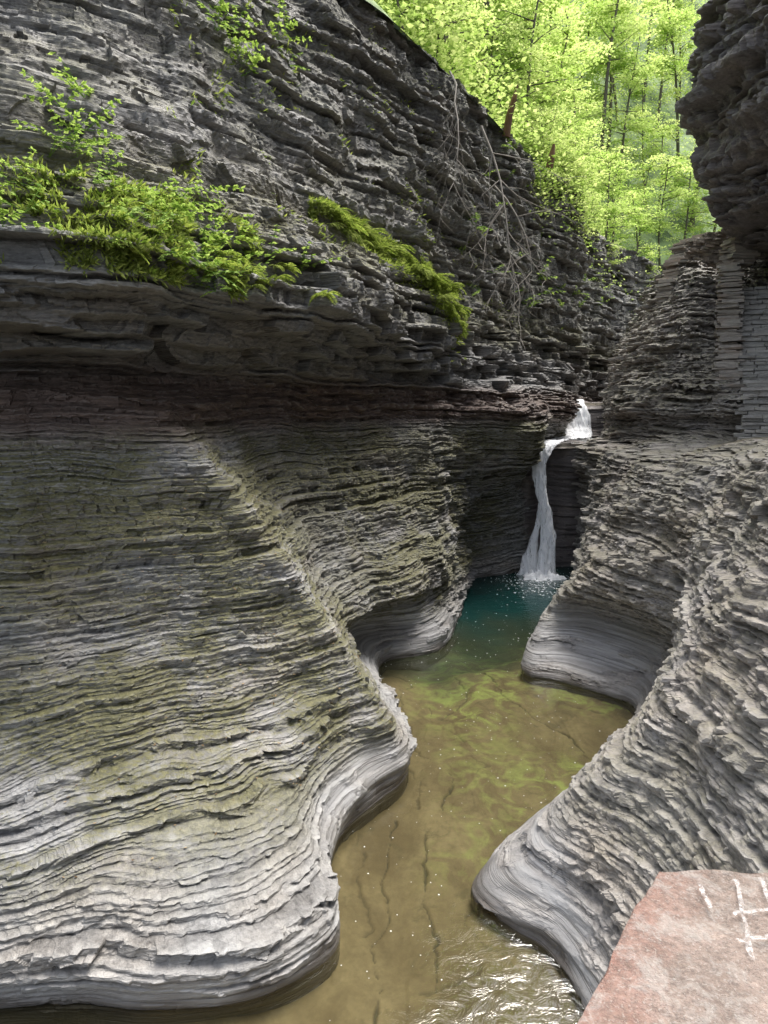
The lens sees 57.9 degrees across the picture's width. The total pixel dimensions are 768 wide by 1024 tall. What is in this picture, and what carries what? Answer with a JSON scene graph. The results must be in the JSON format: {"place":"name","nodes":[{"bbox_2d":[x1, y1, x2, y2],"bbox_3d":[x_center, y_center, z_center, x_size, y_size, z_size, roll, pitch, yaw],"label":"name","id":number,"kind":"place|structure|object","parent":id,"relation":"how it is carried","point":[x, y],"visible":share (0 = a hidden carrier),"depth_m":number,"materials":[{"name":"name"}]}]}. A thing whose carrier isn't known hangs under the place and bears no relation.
{"place":"outdoors","nodes":[
{"label":"outdoors","id":0,"kind":"place"},
{"bbox_2d":[0,0,665,1023],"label":"cliff terrain","id":1,"kind":"structure","parent":0,"point":[358,412],"depth_m":12.65,"materials":[{"name":"stone"}]},
{"bbox_2d":[0,172,49,212],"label":"leafy plant","id":2,"kind":"object","parent":1,"relation":"on","point":[14,194],"visible":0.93,"depth_m":9.57,"materials":[{"name":"green plant"}]},
{"bbox_2d":[0,146,56,187],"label":"leafy plant","id":3,"kind":"object","parent":1,"relation":"on","point":[29,170],"visible":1,"depth_m":9.91,"materials":[{"name":"green plant"}]},
{"bbox_2d":[0,182,62,229],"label":"leafy plant","id":4,"kind":"object","parent":1,"relation":"on","point":[17,215],"visible":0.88,"depth_m":9.24,"materials":[{"name":"green plant"}]},
{"bbox_2d":[11,119,85,141],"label":"leafy plant","id":5,"kind":"object","parent":1,"relation":"on","point":[24,123],"visible":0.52,"depth_m":10.88,"materials":[{"name":"green plant"}]},
{"bbox_2d":[20,68,113,124],"bbox_3d":[-5.123,-6.860,11.416,1.478,0.506,0.595,-7,11,-38],"label":"leafy plant","id":6,"kind":"object","parent":1,"relation":"on","point":[50,97],"visible":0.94,"depth_m":11.27,"materials":[{"name":"green plant"}]},
{"bbox_2d":[48,52,94,97],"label":"leafy plant","id":7,"kind":"object","parent":1,"relation":"on","point":[72,79],"visible":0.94,"depth_m":11.96,"materials":[{"name":"green plant"}]},
{"bbox_2d":[47,116,109,149],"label":"leafy plant","id":8,"kind":"object","parent":1,"relation":"on","point":[85,144],"visible":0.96,"depth_m":10.72,"materials":[{"name":"green plant"}]},
{"bbox_2d":[49,93,109,145],"bbox_3d":[-5.024,-6.232,11.453,1.101,0.504,1.180,14,-25,-37],"label":"leafy plant","id":9,"kind":"object","parent":1,"relation":"on","point":[67,129],"visible":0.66,"depth_m":11.15,"materials":[{"name":"green plant"}]},
{"bbox_2d":[52,98,121,139],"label":"leafy plant","id":10,"kind":"object","parent":1,"relation":"on","point":[106,110],"visible":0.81,"depth_m":11.57,"materials":[{"name":"green plant"}]},
{"bbox_2d":[67,146,123,157],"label":"leafy plant","id":11,"kind":"object","parent":1,"relation":"on","point":[100,151],"visible":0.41,"depth_m":11.04,"materials":[{"name":"green plant"}]},
{"bbox_2d":[92,161,147,194],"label":"leafy plant","id":12,"kind":"object","parent":1,"relation":"on","point":[100,178],"visible":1,"depth_m":10.59,"materials":[{"name":"green plant"}]},
{"bbox_2d":[99,242,151,266],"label":"fern","id":13,"kind":"object","parent":1,"relation":"on","point":[142,254],"visible":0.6,"depth_m":10.28,"materials":[{"name":"green plant"}]},
{"bbox_2d":[99,199,173,217],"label":"leafy plant","id":14,"kind":"object","parent":1,"relation":"on","point":[135,210],"visible":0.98,"depth_m":10.14,"materials":[{"name":"green plant"}]},
{"bbox_2d":[116,198,156,220],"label":"fern","id":15,"kind":"object","parent":1,"relation":"on","point":[135,203],"visible":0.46,"depth_m":10.71,"materials":[{"name":"green plant"}]},
{"bbox_2d":[120,242,165,277],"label":"fern","id":16,"kind":"object","parent":1,"relation":"on","point":[140,245],"visible":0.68,"depth_m":10.18,"materials":[{"name":"green plant"}]},
{"bbox_2d":[147,188,198,214],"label":"leafy plant","id":17,"kind":"object","parent":1,"relation":"on","point":[152,192],"visible":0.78,"depth_m":11.15,"materials":[{"name":"green plant"}]},
{"bbox_2d":[127,212,221,264],"bbox_3d":[-3.276,-4.107,10.895,1.366,0.388,1.120,16,-7,12],"label":"leafy plant","id":18,"kind":"object","parent":1,"relation":"on","point":[185,258],"visible":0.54,"depth_m":10.79,"materials":[{"name":"green plant"}]},
{"bbox_2d":[147,182,218,219],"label":"leafy plant","id":19,"kind":"object","parent":1,"relation":"on","point":[189,213],"visible":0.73,"depth_m":11.33,"materials":[{"name":"green plant"}]},
{"bbox_2d":[167,177,222,221],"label":"leafy plant","id":20,"kind":"object","parent":1,"relation":"on","point":[177,206],"visible":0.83,"depth_m":11.20,"materials":[{"name":"green plant"}]},
{"bbox_2d":[172,199,240,243],"bbox_3d":[-3.128,-4.942,12.188,1.171,0.333,0.961,16,-12,0],"label":"leafy plant","id":21,"kind":"object","parent":1,"relation":"on","point":[214,236],"visible":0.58,"depth_m":12.10,"materials":[{"name":"green plant"}]},
{"bbox_2d":[194,168,225,203],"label":"leafy plant","id":22,"kind":"object","parent":1,"relation":"on","point":[199,180],"visible":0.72,"depth_m":12.59,"materials":[{"name":"green plant"}]},
{"bbox_2d":[198,224,223,257],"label":"leafy plant","id":23,"kind":"object","parent":1,"relation":"on","point":[214,243],"visible":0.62,"depth_m":11.79,"materials":[{"name":"green plant"}]},
{"bbox_2d":[187,269,237,279],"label":"leafy plant","id":24,"kind":"object","parent":1,"relation":"on","point":[193,273],"visible":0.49,"depth_m":11.40,"materials":[{"name":"green plant"}]},
{"bbox_2d":[188,241,246,295],"bbox_3d":[-2.820,-4.067,11.297,1.099,0.381,1.339,37,11,37],"label":"leafy plant","id":25,"kind":"object","parent":1,"relation":"on","point":[203,263],"visible":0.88,"depth_m":11.32,"materials":[{"name":"green plant"}]},
{"bbox_2d":[196,0,239,32],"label":"leafy plant","id":26,"kind":"object","parent":1,"relation":"on","point":[223,22],"visible":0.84,"depth_m":15.46,"materials":[{"name":"green plant"}]},
{"bbox_2d":[194,257,242,278],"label":"fern","id":27,"kind":"object","parent":1,"relation":"on","point":[224,260],"visible":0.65,"depth_m":11.81,"materials":[{"name":"green plant"}]},
{"bbox_2d":[2,435,451,877],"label":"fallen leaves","id":28,"kind":"object","parent":1,"relation":"on","point":[209,639],"visible":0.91,"depth_m":11.90,"materials":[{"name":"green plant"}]},
{"bbox_2d":[213,250,251,270],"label":"fern","id":29,"kind":"object","parent":1,"relation":"on","point":[231,253],"visible":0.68,"depth_m":12.51,"materials":[{"name":"green plant"}]},
{"bbox_2d":[231,14,270,61],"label":"leafy plant","id":30,"kind":"object","parent":1,"relation":"on","point":[246,31],"visible":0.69,"depth_m":16.15,"materials":[{"name":"green plant"}]},
{"bbox_2d":[234,214,271,256],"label":"leafy plant","id":31,"kind":"object","parent":1,"relation":"on","point":[253,251],"visible":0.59,"depth_m":12.98,"materials":[{"name":"green plant"}]},
{"bbox_2d":[241,53,268,76],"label":"leafy plant","id":32,"kind":"object","parent":1,"relation":"on","point":[257,59],"visible":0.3,"depth_m":16.12,"materials":[{"name":"green plant"}]},
{"bbox_2d":[246,225,296,254],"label":"leafy plant","id":33,"kind":"object","parent":1,"relation":"on","point":[279,249],"visible":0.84,"depth_m":13.27,"materials":[{"name":"green plant"}]},
{"bbox_2d":[265,274,293,290],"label":"fern","id":34,"kind":"object","parent":1,"relation":"on","point":[286,276],"visible":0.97,"depth_m":13.26,"materials":[{"name":"green plant"}]},
{"bbox_2d":[276,262,300,276],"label":"fern","id":35,"kind":"object","parent":1,"relation":"on","point":[292,269],"visible":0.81,"depth_m":14.16,"materials":[{"name":"green plant"}]},
{"bbox_2d":[268,0,312,41],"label":"leafy plant","id":36,"kind":"object","parent":1,"relation":"on","point":[271,24],"visible":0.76,"depth_m":17.36,"materials":[{"name":"green plant"}]},
{"bbox_2d":[0,0,584,361],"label":"moss fringe","id":37,"kind":"object","parent":1,"relation":"on","point":[175,272],"visible":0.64,"depth_m":10.87,"materials":[{"name":"green plant"}]},
{"bbox_2d":[297,241,340,270],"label":"leafy plant","id":38,"kind":"object","parent":1,"relation":"on","point":[313,265],"visible":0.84,"depth_m":14.79,"materials":[{"name":"green plant"}]},
{"bbox_2d":[309,290,341,304],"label":"fern","id":39,"kind":"object","parent":1,"relation":"on","point":[329,295],"visible":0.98,"depth_m":14.72,"materials":[{"name":"green plant"}]},
{"bbox_2d":[339,227,366,250],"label":"fern","id":40,"kind":"object","parent":1,"relation":"on","point":[356,235],"visible":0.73,"depth_m":17.75,"materials":[{"name":"green plant"}]},
{"bbox_2d":[420,71,491,253],"bbox_3d":[1.988,-12.030,24.293,2.544,6.720,5.188,-2,9,-11],"label":"dead branch","id":41,"kind":"object","parent":1,"relation":"on","point":[455,108],"visible":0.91,"depth_m":23.29,"materials":[{"name":"grey wood"}]},
{"bbox_2d":[450,125,584,362],"bbox_3d":[5.131,-10.040,25.959,4.646,9.150,4.262,7,11,38],"label":"dead branch","id":42,"kind":"object","parent":1,"relation":"attached to","point":[500,180],"visible":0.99,"depth_m":26.11,"materials":[{"name":"grey wood"}]},
{"bbox_2d":[466,185,578,332],"bbox_3d":[5.040,-9.751,26.950,3.968,5.828,2.775,8,12,44],"label":"dead branch","id":43,"kind":"object","parent":1,"relation":"on","point":[505,198],"visible":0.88,"depth_m":26.94,"materials":[{"name":"grey wood"}]},
{"bbox_2d":[554,399,591,438],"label":"waterfall","id":44,"kind":"structure","parent":1,"relation":"on","point":[577,426],"depth_m":35.53,"materials":[{"name":"liquid"}]},
{"bbox_2d":[180,621,632,1023],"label":"riverbed","id":45,"kind":"structure","parent":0,"point":[443,817],"depth_m":11.55,"materials":[{"name":"liquid"}]},
{"bbox_2d":[454,567,573,638],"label":"stream water","id":46,"kind":"structure","parent":0,"point":[492,607],"depth_m":25.14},
{"bbox_2d":[329,572,583,1020],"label":"foam flecks","id":47,"kind":"object","parent":46,"relation":"on","point":[496,714],"visible":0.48,"depth_m":21.50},
{"bbox_2d":[366,0,721,293],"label":"hillside terrain","id":48,"kind":"structure","parent":0,"point":[663,239],"depth_m":83.55,"materials":[{"name":"plant"}]},
{"bbox_2d":[376,0,475,30],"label":"tree","id":49,"kind":"object","parent":48,"relation":"on","point":[413,8],"visible":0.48,"depth_m":25.55,"materials":[{"name":"green plant"}]},
{"bbox_2d":[392,0,493,69],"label":"tree","id":50,"kind":"object","parent":48,"relation":"on","point":[447,13],"visible":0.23,"depth_m":27.06,"materials":[{"name":"green plant"}]},
{"bbox_2d":[393,0,523,96],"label":"tree","id":51,"kind":"object","parent":48,"relation":"on","point":[445,37],"visible":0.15,"depth_m":29.69,"materials":[{"name":"green plant"}]},
{"bbox_2d":[434,2,509,77],"bbox_3d":[3.107,-23.067,33.018,5.548,9.003,5.603,1,9,4],"label":"tree","id":52,"kind":"object","parent":48,"relation":"on","point":[485,22],"visible":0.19,"depth_m":32.02,"materials":[{"name":"green plant"}]},
{"bbox_2d":[467,0,536,104],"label":"tree","id":53,"kind":"object","parent":48,"relation":"on","point":[488,2],"visible":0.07,"depth_m":39.96,"materials":[{"name":"green plant"}]},
{"bbox_2d":[466,0,548,106],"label":"tree","id":54,"kind":"object","parent":48,"relation":"on","point":[502,12],"visible":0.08,"depth_m":40.70,"materials":[{"name":"green plant"}]},
{"bbox_2d":[502,84,517,137],"bbox_3d":[5.420,-17.314,29.969,0.636,2.134,0.356,5,10,29],"label":"tree stump","id":55,"kind":"object","parent":48,"relation":"on","point":[507,126],"visible":0.94,"depth_m":29.90,"materials":[{"name":"brown wood"}]},
{"bbox_2d":[463,3,568,127],"bbox_3d":[6.168,-22.588,36.337,6.692,6.467,4.940,-1,9,-9],"label":"tree","id":56,"kind":"object","parent":48,"relation":"on","point":[511,34],"visible":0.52,"depth_m":36.22,"materials":[{"name":"green plant"}]},
{"bbox_2d":[478,0,593,148],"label":"tree","id":57,"kind":"object","parent":48,"relation":"on","point":[544,77],"visible":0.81,"depth_m":37.62,"materials":[{"name":"green plant"}]},
{"bbox_2d":[503,42,572,139],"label":"tree","id":58,"kind":"object","parent":48,"relation":"on","point":[520,76],"visible":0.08,"depth_m":46.40,"materials":[{"name":"green plant"}]},
{"bbox_2d":[500,43,577,147],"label":"tree","id":59,"kind":"object","parent":48,"relation":"on","point":[555,58],"visible":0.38,"depth_m":41.27,"materials":[{"name":"green plant"}]},
{"bbox_2d":[374,0,716,311],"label":"understory foliage","id":60,"kind":"object","parent":48,"relation":"on","point":[445,61],"visible":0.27,"depth_m":31.62,"materials":[{"name":"plant"}]},
{"bbox_2d":[506,0,587,123],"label":"tree","id":61,"kind":"object","parent":48,"relation":"on","point":[524,1],"visible":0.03,"depth_m":55.45,"materials":[{"name":"green plant"}]},
{"bbox_2d":[517,102,578,164],"bbox_3d":[8.063,-18.996,36.005,2.960,3.874,4.009,-7,11,-39],"label":"tree","id":62,"kind":"object","parent":48,"relation":"on","point":[526,149],"visible":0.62,"depth_m":35.51,"materials":[{"name":"green plant"}]},
{"bbox_2d":[529,130,570,167],"bbox_3d":[8.464,-18.746,36.819,2.764,2.672,2.041,4,9,25],"label":"tree","id":63,"kind":"object","parent":48,"relation":"on","point":[546,159],"visible":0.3,"depth_m":36.55,"materials":[{"name":"green plant"}]},
{"bbox_2d":[518,93,582,163],"bbox_3d":[9.366,-21.132,40.426,3.952,5.174,5.353,5,10,31],"label":"tree","id":64,"kind":"object","parent":48,"relation":"on","point":[542,107],"visible":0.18,"depth_m":39.55,"materials":[{"name":"green plant"}]},
{"bbox_2d":[512,3,615,139],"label":"tree","id":65,"kind":"object","parent":48,"relation":"on","point":[572,39],"visible":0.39,"depth_m":43.63,"materials":[{"name":"green plant"}]},
{"bbox_2d":[516,8,616,144],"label":"tree","id":66,"kind":"object","parent":48,"relation":"on","point":[575,62],"visible":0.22,"depth_m":56.18,"materials":[{"name":"green plant"}]},
{"bbox_2d":[520,0,617,141],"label":"tree","id":67,"kind":"object","parent":48,"relation":"on","point":[551,17],"visible":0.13,"depth_m":65.48,"materials":[{"name":"green plant"}]},
{"bbox_2d":[548,141,589,197],"bbox_3d":[9.807,-18.331,37.299,2.938,2.840,2.169,-6,11,-35],"label":"tree","id":68,"kind":"object","parent":48,"relation":"on","point":[564,165],"visible":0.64,"depth_m":37.16,"materials":[{"name":"green plant"}]},
{"bbox_2d":[534,0,608,67],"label":"tree","id":69,"kind":"object","parent":48,"relation":"on","point":[577,3],"visible":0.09,"depth_m":77.37,"materials":[{"name":"green plant"}]},
{"bbox_2d":[551,124,592,176],"bbox_3d":[10.356,-19.385,39.104,3.064,4.011,4.150,8,12,42],"label":"tree","id":70,"kind":"object","parent":48,"relation":"on","point":[574,142],"visible":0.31,"depth_m":38.52,"materials":[{"name":"green plant"}]},
{"bbox_2d":[557,138,593,193],"bbox_3d":[10.226,-18.783,38.374,2.402,3.144,3.254,8,12,43],"label":"tree","id":71,"kind":"object","parent":48,"relation":"on","point":[571,162],"visible":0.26,"depth_m":38.00,"materials":[{"name":"green plant"}]},
{"bbox_2d":[551,88,610,208],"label":"tree","id":72,"kind":"object","parent":48,"relation":"on","point":[574,101],"visible":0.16,"depth_m":62.04,"materials":[{"name":"green plant"}]},
{"bbox_2d":[558,97,605,158],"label":"tree","id":73,"kind":"object","parent":48,"relation":"on","point":[588,108],"visible":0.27,"depth_m":64.12,"materials":[{"name":"green plant"}]},
{"bbox_2d":[553,135,614,186],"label":"tree","id":74,"kind":"object","parent":48,"relation":"on","point":[588,145],"visible":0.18,"depth_m":40.04,"materials":[{"name":"green plant"}]},
{"bbox_2d":[562,0,627,125],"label":"tree","id":75,"kind":"object","parent":48,"relation":"on","point":[592,33],"visible":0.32,"depth_m":73.52,"materials":[{"name":"green plant"}]},
{"bbox_2d":[584,189,611,238],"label":"tree","id":76,"kind":"object","parent":48,"relation":"on","point":[599,216],"visible":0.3,"depth_m":47.12,"materials":[{"name":"green plant"}]},
{"bbox_2d":[577,0,642,123],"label":"tree","id":77,"kind":"object","parent":48,"relation":"on","point":[614,90],"visible":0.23,"depth_m":83.65,"materials":[{"name":"green plant"}]},
{"bbox_2d":[588,201,641,245],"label":"tree","id":78,"kind":"object","parent":48,"relation":"on","point":[616,228],"visible":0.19,"depth_m":63.78,"materials":[{"name":"green plant"}]},
{"bbox_2d":[582,145,649,239],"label":"tree","id":79,"kind":"object","parent":48,"relation":"on","point":[608,206],"visible":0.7,"depth_m":54.69,"materials":[{"name":"green plant"}]},
{"bbox_2d":[561,0,671,202],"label":"tree","id":80,"kind":"object","parent":48,"relation":"on","point":[613,26],"visible":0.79,"depth_m":70.17,"materials":[{"name":"green plant"}]},
{"bbox_2d":[594,169,639,232],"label":"tree","id":81,"kind":"object","parent":48,"relation":"on","point":[623,177],"visible":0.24,"depth_m":66.78,"materials":[{"name":"green plant"}]},
{"bbox_2d":[606,239,627,278],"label":"tree","id":82,"kind":"object","parent":48,"relation":"on","point":[614,247],"visible":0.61,"depth_m":51.06,"materials":[{"name":"green plant"}]},
{"bbox_2d":[554,0,681,150],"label":"tree","id":83,"kind":"object","parent":48,"relation":"on","point":[596,87],"visible":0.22,"depth_m":76.47,"materials":[{"name":"green plant"}]},
{"bbox_2d":[587,148,654,242],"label":"tree","id":84,"kind":"object","parent":48,"relation":"on","point":[611,188],"visible":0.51,"depth_m":57.58,"materials":[{"name":"green plant"}]},
{"bbox_2d":[579,36,674,199],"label":"tree","id":85,"kind":"object","parent":48,"relation":"on","point":[643,71],"visible":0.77,"depth_m":70.62,"materials":[{"name":"green plant"}]},
{"bbox_2d":[608,84,672,210],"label":"tree","id":86,"kind":"object","parent":48,"relation":"on","point":[639,93],"visible":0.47,"depth_m":76.39,"materials":[{"name":"green plant"}]},
{"bbox_2d":[614,186,669,256],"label":"tree","id":87,"kind":"object","parent":48,"relation":"on","point":[647,247],"visible":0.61,"depth_m":61.40,"materials":[{"name":"green plant"}]},
{"bbox_2d":[616,156,672,246],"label":"tree","id":88,"kind":"object","parent":48,"relation":"on","point":[640,171],"visible":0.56,"depth_m":64.63,"materials":[{"name":"green plant"}]},
{"bbox_2d":[632,119,686,217],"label":"tree","id":89,"kind":"object","parent":48,"relation":"on","point":[665,127],"visible":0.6,"depth_m":72.44,"materials":[{"name":"green plant"}]},
{"bbox_2d":[629,0,693,101],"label":"tree","id":90,"kind":"object","parent":48,"relation":"on","point":[647,51],"visible":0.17,"depth_m":92.28,"materials":[{"name":"green plant"}]},
{"bbox_2d":[632,153,695,264],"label":"tree","id":91,"kind":"object","parent":48,"relation":"on","point":[670,195],"visible":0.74,"depth_m":65.45,"materials":[{"name":"green plant"}]},
{"bbox_2d":[636,0,696,187],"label":"tree","id":92,"kind":"object","parent":48,"relation":"on","point":[665,27],"visible":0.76,"depth_m":78.64,"materials":[{"name":"green plant"}]},
{"bbox_2d":[636,0,698,131],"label":"tree","id":93,"kind":"object","parent":48,"relation":"on","point":[678,5],"visible":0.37,"depth_m":87.38,"materials":[{"name":"green plant"}]},
{"bbox_2d":[653,4,702,226],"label":"tree","id":94,"kind":"object","parent":48,"relation":"on","point":[692,222],"visible":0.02,"depth_m":78.14,"materials":[{"name":"green plant"}]},
{"bbox_2d":[652,0,704,99],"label":"tree","id":95,"kind":"object","parent":48,"relation":"on","point":[690,46],"visible":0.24,"depth_m":91.60,"materials":[{"name":"green plant"}]},
{"bbox_2d":[658,145,711,238],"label":"tree","id":96,"kind":"object","parent":48,"relation":"on","point":[682,181],"visible":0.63,"depth_m":70.14,"materials":[{"name":"green plant"}]},
{"bbox_2d":[660,169,717,229],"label":"tree","id":97,"kind":"object","parent":48,"relation":"on","point":[704,192],"visible":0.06,"depth_m":73.01,"materials":[{"name":"green plant"}]},
{"bbox_2d":[666,188,716,239],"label":"tree","id":98,"kind":"object","parent":48,"relation":"on","point":[678,215],"visible":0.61,"depth_m":73.80,"materials":[{"name":"green plant"}]},
{"bbox_2d":[520,401,604,567],"bbox_3d":[16.489,-3.300,46.518,8.180,8.614,42.118,6,10,32],"label":"riverbed step","id":99,"kind":"object","parent":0,"point":[564,504],"visible":0.15,"depth_m":30.78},
{"bbox_2d":[516,436,581,580],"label":"waterfall","id":100,"kind":"structure","parent":99,"relation":"on","point":[542,564],"depth_m":29.01,"materials":[{"name":"liquid"}]},
{"bbox_2d":[471,256,767,1015],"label":"rock bank terrain","id":101,"kind":"object","parent":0,"point":[653,619],"visible":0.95,"depth_m":10.79,"materials":[{"name":"stone"}]},
{"bbox_2d":[654,231,759,310],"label":"dry stone wall","id":102,"kind":"structure","parent":101,"relation":"on","point":[705,246],"depth_m":32.54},
{"bbox_2d":[711,237,760,426],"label":"dry stone wall","id":103,"kind":"structure","parent":101,"relation":"on","point":[735,257],"depth_m":28.48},
{"bbox_2d":[733,286,767,439],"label":"stone staircase","id":104,"kind":"structure","parent":101,"relation":"on","point":[754,412],"depth_m":26.34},
{"bbox_2d":[674,0,767,261],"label":"overhanging cliff terrain","id":105,"kind":"structure","parent":0,"point":[721,107],"depth_m":24.99,"materials":[{"name":"stone"}]},
{"label":"path","id":106,"kind":"structure","parent":0,"visible":0},
{"bbox_2d":[577,870,767,1023],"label":"parapet wall","id":107,"kind":"structure","parent":106,"relation":"on","point":[691,947],"depth_m":1.28,"materials":[{"name":"stone"}]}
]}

